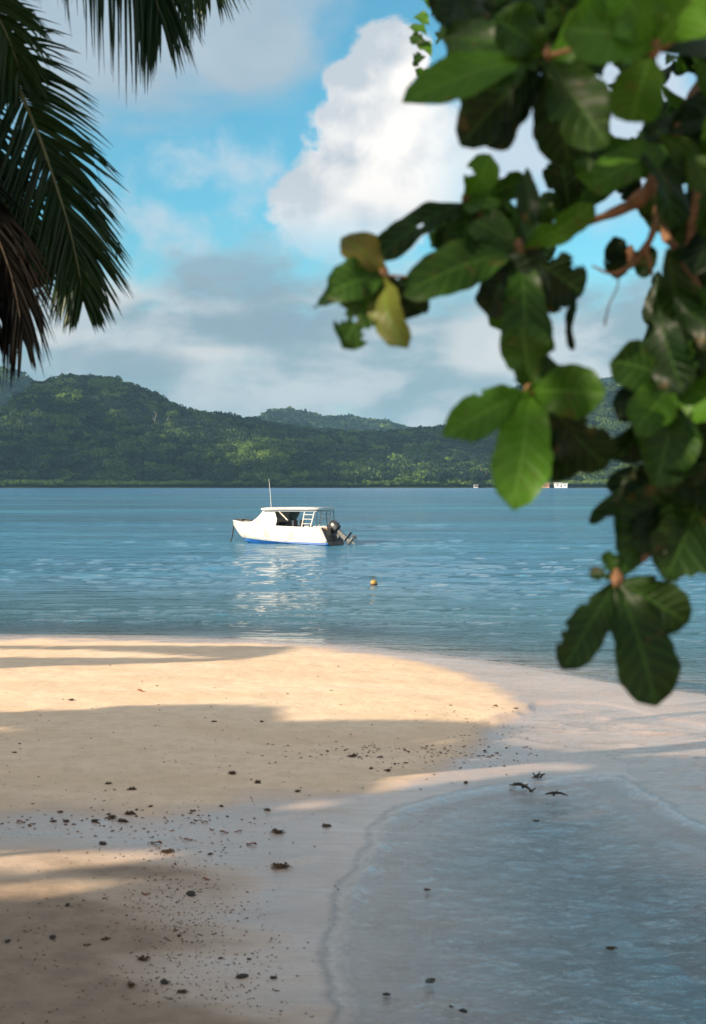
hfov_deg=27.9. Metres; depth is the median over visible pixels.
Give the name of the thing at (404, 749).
beach litter
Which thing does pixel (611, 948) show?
seaweed scrap
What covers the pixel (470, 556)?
water
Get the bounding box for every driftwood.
[509,782,535,791]
[532,771,544,777]
[545,790,567,795]
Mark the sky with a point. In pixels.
(245, 172)
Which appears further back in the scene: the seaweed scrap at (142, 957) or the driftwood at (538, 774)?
the driftwood at (538, 774)
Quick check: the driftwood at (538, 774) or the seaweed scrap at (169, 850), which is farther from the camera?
the driftwood at (538, 774)
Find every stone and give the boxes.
[160,978,168,983]
[186,890,194,895]
[236,973,248,978]
[425,978,434,982]
[458,1008,467,1012]
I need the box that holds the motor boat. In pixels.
[233,484,356,545]
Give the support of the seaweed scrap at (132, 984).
on the ground
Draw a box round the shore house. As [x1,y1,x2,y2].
[554,482,567,487]
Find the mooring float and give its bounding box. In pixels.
[370,576,376,585]
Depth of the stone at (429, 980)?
8.27 m
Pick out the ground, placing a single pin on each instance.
(200, 744)
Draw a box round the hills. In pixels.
[0,383,635,487]
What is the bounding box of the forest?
[0,366,642,485]
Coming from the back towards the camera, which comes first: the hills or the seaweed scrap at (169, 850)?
the hills
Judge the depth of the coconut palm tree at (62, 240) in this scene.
7.56 m
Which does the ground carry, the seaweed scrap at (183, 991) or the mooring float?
the seaweed scrap at (183, 991)
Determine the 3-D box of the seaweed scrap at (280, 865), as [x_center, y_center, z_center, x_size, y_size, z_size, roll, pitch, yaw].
[-0.539,2.670,10.735,0.168,0.050,0.111,0,1,-12]
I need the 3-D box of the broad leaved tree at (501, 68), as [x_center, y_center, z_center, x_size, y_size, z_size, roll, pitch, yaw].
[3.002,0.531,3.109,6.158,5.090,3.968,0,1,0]
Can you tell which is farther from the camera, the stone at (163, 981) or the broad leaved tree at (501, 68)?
the stone at (163, 981)
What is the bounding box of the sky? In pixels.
[0,0,696,426]
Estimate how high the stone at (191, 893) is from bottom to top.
0.029 m
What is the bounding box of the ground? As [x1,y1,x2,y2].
[0,612,705,1023]
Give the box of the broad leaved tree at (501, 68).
[313,0,705,705]
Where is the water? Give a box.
[0,488,705,1023]
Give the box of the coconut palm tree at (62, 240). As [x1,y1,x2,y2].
[0,0,250,387]
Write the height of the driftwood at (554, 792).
0.049 m
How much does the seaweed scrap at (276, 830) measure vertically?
0.042 m
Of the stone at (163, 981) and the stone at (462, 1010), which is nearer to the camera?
the stone at (462, 1010)
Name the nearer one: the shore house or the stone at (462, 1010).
the stone at (462, 1010)
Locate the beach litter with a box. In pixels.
[0,663,565,1023]
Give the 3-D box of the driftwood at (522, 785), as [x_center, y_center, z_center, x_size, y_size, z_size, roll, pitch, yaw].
[1.661,2.604,13.518,0.165,0.053,0.380,-1,1,-29]
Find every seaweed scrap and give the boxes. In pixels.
[127,982,136,987]
[137,955,150,960]
[160,848,174,853]
[177,989,187,992]
[270,828,284,833]
[270,862,292,868]
[605,945,617,950]
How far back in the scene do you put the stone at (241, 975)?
8.33 m
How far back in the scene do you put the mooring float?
41.02 m
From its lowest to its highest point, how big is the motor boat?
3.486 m

